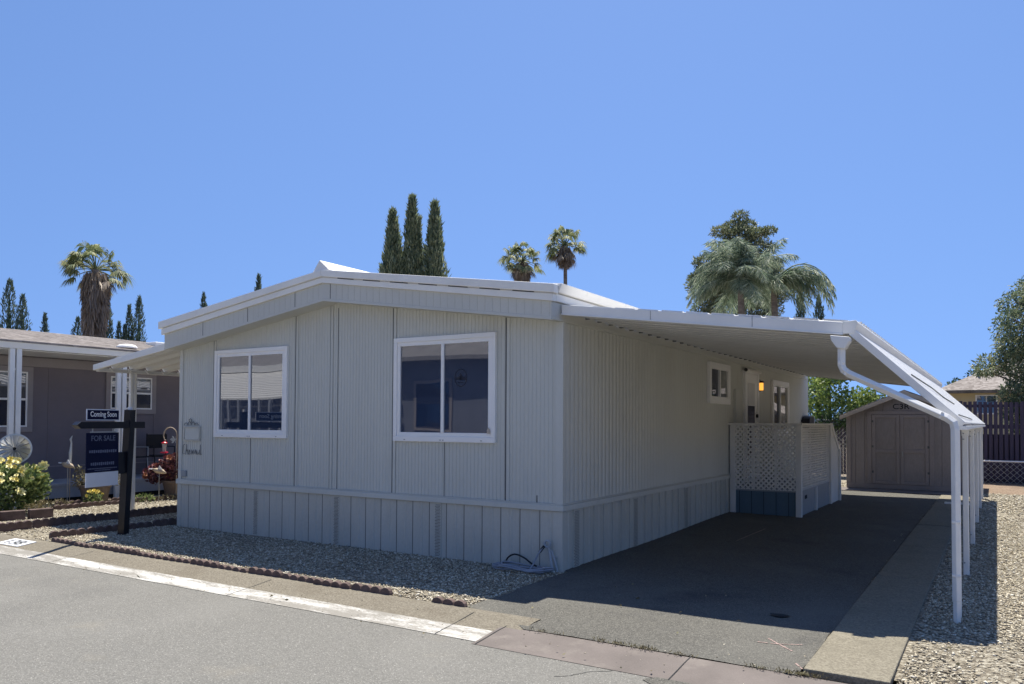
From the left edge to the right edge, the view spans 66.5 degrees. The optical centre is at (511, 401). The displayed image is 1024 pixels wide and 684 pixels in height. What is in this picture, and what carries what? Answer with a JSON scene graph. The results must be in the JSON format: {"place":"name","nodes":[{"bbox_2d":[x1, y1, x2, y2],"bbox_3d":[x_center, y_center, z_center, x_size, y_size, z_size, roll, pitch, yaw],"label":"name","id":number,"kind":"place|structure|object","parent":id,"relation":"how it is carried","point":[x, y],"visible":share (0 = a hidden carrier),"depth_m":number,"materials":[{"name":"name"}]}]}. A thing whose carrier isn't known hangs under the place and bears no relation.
{"place":"outdoors","nodes":[
{"label":"outdoors","id":0,"kind":"place"},
{"bbox_2d":[0,554,690,683],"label":"road","id":1,"kind":"structure","parent":0,"point":[61,624],"depth_m":5.60,"materials":[{"name":"grey asphalt"}]},
{"bbox_2d":[0,545,491,640],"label":"painted curb","id":2,"kind":"structure","parent":1,"relation":"on","point":[424,625],"depth_m":7.03,"materials":[{"name":"paint"}]},
{"bbox_2d":[0,534,540,632],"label":"curb","id":3,"kind":"structure","parent":1,"relation":"on","point":[466,616],"depth_m":7.27,"materials":[{"name":"concrete"}]},
{"bbox_2d":[0,538,35,546],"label":"curb number","id":4,"kind":"object","parent":3,"relation":"on","point":[15,542],"visible":1,"depth_m":9.89,"materials":[{"name":"white paint"}]},
{"bbox_2d":[10,470,908,683],"bbox_3d":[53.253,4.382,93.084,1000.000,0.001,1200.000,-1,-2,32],"label":"ground","id":5,"kind":"structure","parent":0,"point":[895,682],"depth_m":5.67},
{"bbox_2d":[0,277,20,329],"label":"cypress tree","id":6,"kind":"object","parent":5,"relation":"on","point":[9,316],"visible":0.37,"depth_m":54.84,"materials":[{"name":"green plant"}]},
{"bbox_2d":[14,293,32,330],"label":"cypress tree","id":7,"kind":"object","parent":5,"relation":"on","point":[21,311],"visible":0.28,"depth_m":54.85,"materials":[{"name":"green plant"}]},
{"bbox_2d":[39,312,49,332],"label":"cypress tree","id":8,"kind":"object","parent":5,"relation":"on","point":[45,327],"visible":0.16,"depth_m":54.42,"materials":[{"name":"green plant"}]},
{"bbox_2d":[70,316,82,335],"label":"cypress tree","id":9,"kind":"object","parent":5,"relation":"on","point":[77,324],"visible":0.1,"depth_m":54.93,"materials":[{"name":"green plant"}]},
{"bbox_2d":[57,240,133,337],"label":"fan palm","id":10,"kind":"object","parent":5,"relation":"on","point":[95,287],"visible":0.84,"depth_m":44.46,"materials":[{"name":"green plant"}]},
{"bbox_2d":[105,306,115,338],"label":"cypress tree","id":11,"kind":"object","parent":5,"relation":"on","point":[109,331],"visible":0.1,"depth_m":59.91,"materials":[{"name":"green plant"}]},
{"bbox_2d":[115,320,121,339],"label":"cypress tree","id":12,"kind":"object","parent":5,"relation":"on","point":[118,330],"visible":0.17,"depth_m":59.87,"materials":[{"name":"green plant"}]},
{"bbox_2d":[122,304,134,339],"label":"cypress tree","id":13,"kind":"object","parent":5,"relation":"on","point":[130,319],"visible":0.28,"depth_m":59.87,"materials":[{"name":"green plant"}]},
{"bbox_2d":[129,295,146,341],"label":"cypress tree","id":14,"kind":"object","parent":5,"relation":"on","point":[138,309],"visible":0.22,"depth_m":59.84,"materials":[{"name":"green plant"}]},
{"bbox_2d":[199,292,207,307],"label":"cypress tree","id":15,"kind":"object","parent":5,"relation":"on","point":[203,303],"visible":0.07,"depth_m":59.89,"materials":[{"name":"green plant"}]},
{"bbox_2d":[254,272,261,290],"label":"cypress tree","id":16,"kind":"object","parent":5,"relation":"on","point":[258,283],"visible":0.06,"depth_m":59.88,"materials":[{"name":"green plant"}]},
{"bbox_2d":[377,205,404,274],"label":"cypress tree","id":17,"kind":"object","parent":5,"relation":"on","point":[391,258],"visible":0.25,"depth_m":44.66,"materials":[{"name":"green plant"}]},
{"bbox_2d":[401,192,423,275],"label":"cypress tree","id":18,"kind":"object","parent":5,"relation":"on","point":[412,234],"visible":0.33,"depth_m":44.70,"materials":[{"name":"green plant"}]},
{"bbox_2d":[418,197,450,276],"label":"cypress tree","id":19,"kind":"object","parent":5,"relation":"on","point":[433,262],"visible":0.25,"depth_m":44.50,"materials":[{"name":"green plant"}]},
{"bbox_2d":[0,475,1023,683],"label":"gravel yard","id":20,"kind":"structure","parent":5,"relation":"on","point":[988,658],"depth_m":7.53,"materials":[{"name":"grey gravel"}]},
{"bbox_2d":[0,510,25,520],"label":"garden brick","id":21,"kind":"object","parent":20,"relation":"on","point":[12,515],"visible":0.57,"depth_m":12.04,"materials":[{"name":"brown brick"}]},
{"bbox_2d":[0,434,31,509],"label":"wind spinner","id":22,"kind":"object","parent":20,"relation":"on","point":[27,449],"visible":0.87,"depth_m":13.34,"materials":[{"name":"metal"}]},
{"bbox_2d":[0,520,31,532],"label":"edging block","id":23,"kind":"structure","parent":20,"relation":"on","point":[16,525],"depth_m":10.96,"materials":[{"name":"brown concrete"}]},
{"bbox_2d":[0,456,53,511],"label":"rose bush","id":24,"kind":"object","parent":20,"relation":"on","point":[27,483],"visible":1,"depth_m":12.65,"materials":[{"name":"green plant"}]},
{"bbox_2d":[27,508,52,518],"bbox_3d":[-7.481,1.788,12.384,0.120,0.180,0.340,-1,-2,39],"label":"garden brick","id":25,"kind":"object","parent":20,"relation":"on","point":[39,513],"visible":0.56,"depth_m":12.33,"materials":[{"name":"brown brick"}]},
{"bbox_2d":[23,496,73,509],"bbox_3d":[-8.089,1.765,13.576,0.469,0.259,0.920,0,-2,27],"label":"ground herb","id":26,"kind":"object","parent":20,"relation":"on","point":[40,505],"visible":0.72,"depth_m":13.50,"materials":[{"name":"green plant"}]},
{"bbox_2d":[32,517,65,528],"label":"edging block","id":27,"kind":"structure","parent":20,"relation":"on","point":[44,522],"depth_m":11.37,"materials":[{"name":"brown concrete"}]},
{"bbox_2d":[51,537,72,543],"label":"edging block","id":28,"kind":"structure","parent":20,"relation":"on","point":[60,540],"depth_m":9.84,"materials":[{"name":"brown concrete"}]},
{"bbox_2d":[58,460,73,499],"bbox_3d":[-8.147,1.474,14.264,0.306,0.840,0.100,0,-2,9],"label":"wooden bird","id":29,"kind":"object","parent":20,"relation":"on","point":[67,464],"visible":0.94,"depth_m":14.25},
{"bbox_2d":[53,503,79,509],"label":"edging block","id":30,"kind":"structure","parent":20,"relation":"on","point":[64,506],"depth_m":13.63,"materials":[{"name":"brown concrete"}]},
{"bbox_2d":[49,528,85,537],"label":"edging block","id":31,"kind":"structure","parent":20,"relation":"on","point":[72,532],"depth_m":10.43,"materials":[{"name":"brown concrete"}]},
{"bbox_2d":[55,500,81,504],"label":"edging block","id":32,"kind":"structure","parent":20,"relation":"on","point":[76,501],"depth_m":14.00,"materials":[{"name":"brown concrete"}]},
{"bbox_2d":[69,437,71,500],"bbox_3d":[-8.135,1.261,14.374,0.058,1.271,0.057,-1,-2,32],"label":"heron stake","id":33,"kind":"object","parent":20,"relation":"on","point":[70,453],"visible":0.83,"depth_m":14.36,"materials":[{"name":"metal"}]},
{"bbox_2d":[65,513,94,524],"bbox_3d":[-6.536,1.792,11.815,0.050,0.170,0.460,-6,-4,28],"label":"edging block","id":34,"kind":"object","parent":20,"relation":"on","point":[84,518],"depth_m":11.80,"materials":[{"name":"brown concrete"}]},
{"bbox_2d":[69,541,92,547],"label":"edging block","id":35,"kind":"object","parent":20,"relation":"on","point":[81,544],"depth_m":9.54,"materials":[{"name":"brown concrete"}]},
{"bbox_2d":[0,328,179,507],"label":"neighbour house","id":36,"kind":"structure","parent":20,"relation":"on","point":[54,387],"depth_m":15.74,"materials":[{"name":"grey paint"}]},
{"bbox_2d":[0,365,33,431],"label":"window","id":37,"kind":"structure","parent":36,"relation":"in","point":[27,372],"depth_m":15.17,"materials":[{"name":"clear glass"}]},
{"bbox_2d":[105,372,156,413],"bbox_3d":[-8.317,-0.184,17.071,0.031,0.900,1.160,-1,-2,32],"label":"window","id":38,"kind":"structure","parent":36,"relation":"in","point":[146,384],"depth_m":17.26,"materials":[{"name":"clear glass"}]},
{"bbox_2d":[146,433,174,467],"bbox_3d":[-7.711,1.151,17.116,0.471,0.902,0.464,-1,-2,43],"label":"patio chair","id":39,"kind":"object","parent":36,"relation":"on","point":[153,441],"visible":0.59,"depth_m":17.18,"materials":[{"name":"black metal"}]},
{"bbox_2d":[80,501,104,506],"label":"edging block","id":40,"kind":"object","parent":20,"relation":"on","point":[94,503],"depth_m":14.03,"materials":[{"name":"brown concrete"}]},
{"bbox_2d":[83,489,103,501],"bbox_3d":[-7.626,1.744,14.232,0.356,0.314,0.362,-1,-2,32],"label":"yellow tuft","id":41,"kind":"object","parent":20,"relation":"on","point":[93,492],"visible":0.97,"depth_m":14.19,"materials":[{"name":"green plant"}]},
{"bbox_2d":[78,484,111,501],"bbox_3d":[-7.778,1.724,14.561,0.572,0.360,0.572,-1,-2,32],"label":"plant pot","id":42,"kind":"object","parent":20,"relation":"on","point":[105,490],"visible":0.5,"depth_m":14.39,"materials":[{"name":"brown ceramic"}]},
{"bbox_2d":[71,465,119,489],"bbox_3d":[-7.780,1.400,14.589,0.743,0.480,0.842,-1,-2,32],"label":"drying plant","id":43,"kind":"object","parent":42,"relation":"in","point":[79,481],"visible":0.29,"depth_m":14.39,"materials":[{"name":"brown plant"}]},
{"bbox_2d":[86,524,117,533],"bbox_3d":[-5.669,1.792,10.848,0.050,0.140,0.460,4,1,37],"label":"edging block","id":44,"kind":"object","parent":20,"relation":"on","point":[106,528],"depth_m":10.81,"materials":[{"name":"brown concrete"}]},
{"bbox_2d":[92,544,115,551],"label":"edging block","id":45,"kind":"object","parent":20,"relation":"on","point":[103,547],"depth_m":9.34,"materials":[{"name":"brown concrete"}]},
{"bbox_2d":[95,511,118,521],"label":"edging block","id":46,"kind":"object","parent":20,"relation":"on","point":[106,516],"depth_m":12.13,"materials":[{"name":"brown concrete"}]},
{"bbox_2d":[72,407,144,534],"bbox_3d":[-5.338,0.948,10.280,0.212,1.770,1.228,0,-2,13],"label":"for sale sign","id":47,"kind":"object","parent":20,"relation":"on","point":[107,462],"visible":1,"depth_m":10.32,"materials":[{"name":"black paint"}]},
{"bbox_2d":[114,546,139,554],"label":"edging block","id":48,"kind":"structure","parent":20,"relation":"on","point":[126,550],"depth_m":9.06,"materials":[{"name":"brown concrete"}]},
{"bbox_2d":[93,343,179,509],"bbox_3d":[-3.990,0.585,15.015,2.000,2.740,7.170,-1,-2,32],"label":"side awning","id":49,"kind":"object","parent":20,"relation":"on","point":[151,360],"visible":0.16,"depth_m":12.82,"materials":[{"name":"white metal"}]},
{"bbox_2d":[130,508,150,517],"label":"edging block","id":50,"kind":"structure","parent":20,"relation":"on","point":[140,512],"depth_m":12.66,"materials":[{"name":"brown concrete"}]},
{"bbox_2d":[129,521,151,528],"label":"edging block","id":51,"kind":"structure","parent":20,"relation":"on","point":[146,524],"depth_m":11.25,"materials":[{"name":"brown concrete"}]},
{"bbox_2d":[135,493,157,501],"bbox_3d":[-7.045,1.833,14.917,0.438,0.209,0.579,-1,-2,32],"label":"plant","id":52,"kind":"object","parent":20,"relation":"on","point":[148,495],"visible":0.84,"depth_m":14.93,"materials":[{"name":"green plant"}]},
{"bbox_2d":[137,552,163,558],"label":"edging block","id":53,"kind":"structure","parent":20,"relation":"on","point":[150,555],"depth_m":8.81,"materials":[{"name":"concrete"}]},
{"bbox_2d":[149,466,165,501],"bbox_3d":[-6.770,1.568,14.911,0.331,0.700,0.100,0,-2,-2],"label":"wooden bird","id":54,"kind":"object","parent":20,"relation":"on","point":[159,470],"visible":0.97,"depth_m":14.89},
{"bbox_2d":[150,505,175,514],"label":"edging block","id":55,"kind":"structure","parent":20,"relation":"on","point":[158,510],"depth_m":13.01,"materials":[{"name":"brown concrete"}]},
{"bbox_2d":[152,517,176,526],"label":"edging block","id":56,"kind":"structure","parent":20,"relation":"on","point":[164,522],"depth_m":11.56,"materials":[{"name":"brown concrete"}]},
{"bbox_2d":[161,480,175,495],"bbox_3d":[-6.768,1.761,15.770,0.594,0.360,0.594,-1,-2,32],"label":"plant pot","id":57,"kind":"object","parent":20,"relation":"on","point":[169,487],"visible":0.34,"depth_m":15.54,"materials":[{"name":"brown plastic"}]},
{"bbox_2d":[142,452,177,484],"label":"potted flowers","id":58,"kind":"object","parent":57,"relation":"in","point":[167,464],"visible":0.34,"depth_m":15.57,"materials":[{"name":"red plant"}]},
{"bbox_2d":[163,427,177,497],"bbox_3d":[-6.803,1.218,15.524,0.291,1.431,0.022,0,-2,0],"label":"shepherd hook","id":59,"kind":"object","parent":20,"relation":"on","point":[173,439],"visible":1,"depth_m":15.53,"materials":[{"name":"metal"}]},
{"bbox_2d":[160,440,167,452],"bbox_3d":[-6.917,0.881,15.532,0.150,0.295,0.150,-1,-2,32],"label":"bird feeder","id":60,"kind":"object","parent":59,"relation":"hanging from","point":[164,444],"visible":1,"depth_m":15.50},
{"bbox_2d":[163,555,191,563],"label":"edging block","id":61,"kind":"object","parent":20,"relation":"on","point":[177,559],"depth_m":8.56,"materials":[{"name":"concrete"}]},
{"bbox_2d":[190,558,220,567],"bbox_3d":[-3.274,1.746,8.342,0.460,0.110,0.050,-1,1,33],"label":"edging block","id":62,"kind":"object","parent":20,"relation":"on","point":[204,562],"depth_m":8.31,"materials":[{"name":"concrete"}]},
{"bbox_2d":[218,564,248,572],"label":"edging block","id":63,"kind":"object","parent":20,"relation":"on","point":[237,569],"depth_m":8.05,"materials":[{"name":"concrete"}]},
{"bbox_2d":[248,567,282,577],"bbox_3d":[-2.475,1.734,7.851,0.460,0.110,0.050,-1,-3,30],"label":"edging block","id":64,"kind":"object","parent":20,"relation":"on","point":[268,572],"depth_m":7.82,"materials":[{"name":"brown concrete"}]},
{"bbox_2d":[282,573,315,582],"bbox_3d":[-2.069,1.744,7.595,0.460,0.110,0.050,-1,-6,33],"label":"edging block","id":65,"kind":"object","parent":20,"relation":"on","point":[296,577],"depth_m":7.58,"materials":[{"name":"brown concrete"}]},
{"bbox_2d":[313,578,351,588],"bbox_3d":[-1.685,1.733,7.336,0.460,0.110,0.050,-1,4,31],"label":"edging block","id":66,"kind":"object","parent":20,"relation":"on","point":[337,583],"depth_m":7.30,"materials":[{"name":"concrete"}]},
{"bbox_2d":[351,583,392,595],"bbox_3d":[-1.275,1.724,7.096,0.460,0.110,0.050,-1,-7,31],"label":"edging block","id":67,"kind":"object","parent":20,"relation":"on","point":[373,589],"depth_m":7.06,"materials":[{"name":"brown concrete"}]},
{"bbox_2d":[432,596,467,606],"bbox_3d":[-0.531,1.722,6.634,0.345,0.100,0.050,-1,-2,31],"label":"edging block","id":68,"kind":"object","parent":20,"relation":"on","point":[450,601],"depth_m":6.61,"materials":[{"name":"red brick"}]},
{"bbox_2d":[158,260,807,571],"bbox_3d":[1.041,0.195,15.104,6.623,3.595,12.908,-1,-2,32],"label":"manufactured home","id":69,"kind":"object","parent":20,"relation":"on","point":[477,420],"visible":0.88,"depth_m":9.61,"materials":[{"name":"paint"}]},
{"bbox_2d":[182,444,200,454],"bbox_3d":[-4.673,0.700,11.401,0.438,0.157,0.010,-1,-2,32],"label":"wall script","id":70,"kind":"object","parent":69,"relation":"attached to","point":[192,451],"depth_m":11.39,"materials":[{"name":"paint"}]},
{"bbox_2d":[183,418,200,440],"bbox_3d":[-4.677,0.409,11.408,0.380,0.324,0.030,-1,-2,32],"label":"wall plaque","id":71,"kind":"object","parent":69,"relation":"attached to","point":[191,433],"depth_m":11.40,"materials":[{"name":"paint"}]},
{"bbox_2d":[213,346,288,438],"bbox_3d":[-3.614,-0.118,10.763,1.489,1.231,0.041,-1,-2,32],"label":"front window","id":72,"kind":"structure","parent":69,"relation":"in","point":[251,385],"depth_m":10.74,"materials":[{"name":"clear glass"}]},
{"bbox_2d":[393,332,496,442],"bbox_3d":[-0.801,-0.150,9.012,1.463,1.231,0.050,-1,-2,32],"label":"front window","id":73,"kind":"structure","parent":69,"relation":"in","point":[445,386],"depth_m":8.99,"materials":[{"name":"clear glass"}]},
{"bbox_2d":[707,361,730,404],"bbox_3d":[3.388,-0.292,12.762,0.055,0.660,1.100,-1,-2,32],"label":"side window","id":74,"kind":"structure","parent":69,"relation":"in","point":[718,374],"depth_m":12.74,"materials":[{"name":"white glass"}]},
{"bbox_2d":[743,368,761,482],"bbox_3d":[4.424,0.434,14.381,0.108,2.053,1.020,-1,-2,32],"label":"door","id":75,"kind":"structure","parent":69,"relation":"in","point":[750,377],"depth_m":14.32,"materials":[{"name":"white paint"}]},
{"bbox_2d":[770,380,788,435],"bbox_3d":[5.617,0.146,16.345,0.055,1.145,1.440,-1,-2,32],"label":"side window","id":76,"kind":"structure","parent":69,"relation":"in","point":[779,390],"depth_m":16.28,"materials":[{"name":"white glass"}]},
{"bbox_2d":[492,545,553,573],"bbox_3d":[0.101,1.636,8.163,0.736,0.266,0.314,-1,-2,32],"label":"garden hose","id":77,"kind":"object","parent":20,"relation":"on","point":[507,565],"visible":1,"depth_m":8.14,"materials":[{"name":"black rubber"}]},
{"bbox_2d":[34,506,1022,673],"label":"fallen leaves","id":78,"kind":"object","parent":20,"relation":"on","point":[957,663],"visible":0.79,"depth_m":7.13,"materials":[{"name":"brown plant"}]},
{"bbox_2d":[543,540,558,571],"bbox_3d":[0.410,1.623,8.155,0.181,0.354,0.053,-1,-2,32],"label":"water standpipe","id":79,"kind":"object","parent":20,"relation":"on","point":[550,551],"visible":0.91,"depth_m":8.15,"materials":[{"name":"grey metal"}]},
{"bbox_2d":[561,305,985,623],"bbox_3d":[5.244,0.527,12.291,3.656,2.806,12.360,-1,-2,32],"label":"carport","id":80,"kind":"object","parent":20,"relation":"on","point":[857,351],"visible":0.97,"depth_m":8.11,"materials":[{"name":"white metal"}]},
{"bbox_2d":[808,418,845,475],"bbox_3d":[6.697,1.387,24.434,11.350,1.740,0.080,-1,-2,32],"label":"slatted chain fence","id":81,"kind":"object","parent":20,"relation":"on","point":[841,435],"visible":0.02,"depth_m":22.65,"materials":[{"name":"grey metal"}]},
{"bbox_2d":[841,487,961,495],"bbox_3d":[8.498,2.089,18.249,3.720,0.050,0.930,-1,-2,32],"label":"shed pad","id":82,"kind":"object","parent":20,"relation":"on","point":[896,491],"visible":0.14,"depth_m":17.89,"materials":[{"name":"grey concrete"}]},
{"bbox_2d":[839,390,977,493],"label":"storage shed","id":83,"kind":"structure","parent":82,"relation":"on","point":[892,443],"depth_m":18.38,"materials":[{"name":"paint"}]},
{"bbox_2d":[871,415,899,483],"bbox_3d":[8.865,1.130,18.521,0.605,1.635,0.039,-1,-2,32],"label":"door","id":84,"kind":"structure","parent":83,"relation":"in","point":[885,428],"depth_m":18.52,"materials":[{"name":"paint"}]},
{"bbox_2d":[900,415,929,485],"bbox_3d":[9.383,1.124,18.190,0.605,1.635,0.055,-1,-2,32],"label":"door","id":85,"kind":"structure","parent":83,"relation":"in","point":[914,429],"depth_m":18.20,"materials":[{"name":"paint"}]},
{"bbox_2d":[498,241,544,281],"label":"fan palm","id":86,"kind":"object","parent":5,"relation":"on","point":[521,269],"visible":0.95,"depth_m":61.38,"materials":[{"name":"green plant"}]},
{"bbox_2d":[544,225,588,284],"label":"fan palm","id":87,"kind":"object","parent":5,"relation":"on","point":[563,254],"visible":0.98,"depth_m":61.71,"materials":[{"name":"green plant"}]},
{"bbox_2d":[471,625,845,683],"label":"driveway apron","id":88,"kind":"object","parent":5,"relation":"on","point":[637,661],"visible":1,"depth_m":5.22,"materials":[{"name":"grey concrete"}]},
{"bbox_2d":[683,209,791,316],"bbox_3d":[11.761,-3.498,39.921,5.688,12.540,4.546,-1,-2,32],"label":"conifer tree","id":89,"kind":"object","parent":5,"relation":"on","point":[740,228],"visible":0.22,"depth_m":39.44,"materials":[{"name":"green plant"}]},
{"bbox_2d":[685,236,806,315],"bbox_3d":[8.868,-2.038,30.094,4.530,9.079,4.541,-1,-2,32],"label":"queen palm","id":90,"kind":"object","parent":5,"relation":"on","point":[740,268],"visible":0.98,"depth_m":29.54,"materials":[{"name":"green plant"}]},
{"bbox_2d":[771,262,836,315],"bbox_3d":[11.235,-1.385,30.156,2.572,7.802,2.641,-1,-2,32],"label":"queen palm","id":91,"kind":"object","parent":5,"relation":"on","point":[797,281],"visible":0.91,"depth_m":29.88,"materials":[{"name":"green plant"}]},
{"bbox_2d":[793,295,814,415],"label":"cypress tree","id":92,"kind":"object","parent":5,"relation":"on","point":[800,314],"visible":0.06,"depth_m":49.92,"materials":[{"name":"green plant"}]},
{"bbox_2d":[808,295,833,416],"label":"cypress tree","id":93,"kind":"object","parent":5,"relation":"on","point":[820,312],"visible":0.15,"depth_m":49.84,"materials":[{"name":"green plant"}]},
{"bbox_2d":[808,406,852,476],"bbox_3d":[9.043,1.189,22.908,2.935,2.246,0.531,-1,-2,32],"label":"ivy vine","id":94,"kind":"object","parent":5,"relation":"on","point":[837,415],"visible":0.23,"depth_m":22.65,"materials":[{"name":"green plant"}]},
{"bbox_2d":[808,376,873,424],"bbox_3d":[9.594,0.380,23.717,3.234,3.914,1.925,0,-2,-2],"label":"leafy tree","id":95,"kind":"object","parent":5,"relation":"on","point":[820,384],"visible":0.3,"depth_m":23.38,"materials":[{"name":"green plant"}]},
{"bbox_2d":[846,387,887,411],"bbox_3d":[10.935,0.891,23.602,1.797,2.899,1.413,-1,-2,32],"label":"leafy shrub","id":96,"kind":"object","parent":5,"relation":"on","point":[871,395],"visible":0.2,"depth_m":23.49,"materials":[{"name":"green plant"}]},
{"bbox_2d":[803,495,962,683],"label":"concrete strip","id":97,"kind":"object","parent":5,"relation":"on","point":[867,640],"visible":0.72,"depth_m":6.31,"materials":[{"name":"beige concrete"}]},
{"bbox_2d":[942,360,1022,433],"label":"yellow house","id":98,"kind":"structure","parent":5,"relation":"on","point":[973,388],"depth_m":33.82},
{"bbox_2d":[975,395,997,413],"bbox_3d":[20.479,0.126,33.701,0.820,0.850,0.045,-1,-2,32],"label":"window","id":99,"kind":"structure","parent":98,"relation":"in","point":[979,398],"depth_m":33.68,"materials":[{"name":"white glass"}]},
{"bbox_2d":[968,275,1023,434],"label":"pepper tree","id":100,"kind":"object","parent":5,"relation":"on","point":[1012,354],"visible":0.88,"depth_m":21.26,"materials":[{"name":"green plant"}]},
{"bbox_2d":[0,0,1023,425],"label":"sky","id":101,"kind":"structure","parent":0,"point":[210,146],"materials":[{"name":"blue"}]},
{"bbox_2d":[467,490,940,674],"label":"driveway","id":102,"kind":"structure","parent":0,"point":[793,589],"depth_m":7.47,"materials":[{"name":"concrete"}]},
{"bbox_2d":[306,582,823,677],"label":"weeds","id":103,"kind":"object","parent":102,"relation":"on","point":[785,671],"visible":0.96,"depth_m":5.21,"materials":[{"name":"green plant"}]},
{"bbox_2d":[728,423,840,517],"bbox_3d":[5.144,1.189,14.472,1.220,1.596,3.672,-1,-2,32],"label":"porch","id":104,"kind":"object","parent":102,"relation":"on","point":[800,495],"visible":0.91,"depth_m":13.09,"materials":[{"name":"paint"}]},
{"bbox_2d":[801,416,814,427],"bbox_3d":[6.966,0.478,18.359,0.192,0.300,0.580,-1,-2,32],"label":"mailbox","id":105,"kind":"object","parent":104,"relation":"on","point":[808,419],"visible":0.67,"depth_m":18.17,"materials":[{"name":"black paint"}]},
{"bbox_2d":[983,482,1023,494],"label":"dirt yard","id":106,"kind":"structure","parent":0,"point":[1004,488],"depth_m":19.02,"materials":[{"name":"beige soil"}]},
{"bbox_2d":[959,401,1023,483],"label":"board fence","id":107,"kind":"object","parent":106,"relation":"on","point":[1005,446],"visible":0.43,"depth_m":20.79,"materials":[{"name":"wood"}]},
{"bbox_2d":[983,460,1023,483],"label":"chain link fence","id":108,"kind":"object","parent":106,"relation":"on","point":[998,461],"visible":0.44,"depth_m":20.39,"materials":[{"name":"white metal"}]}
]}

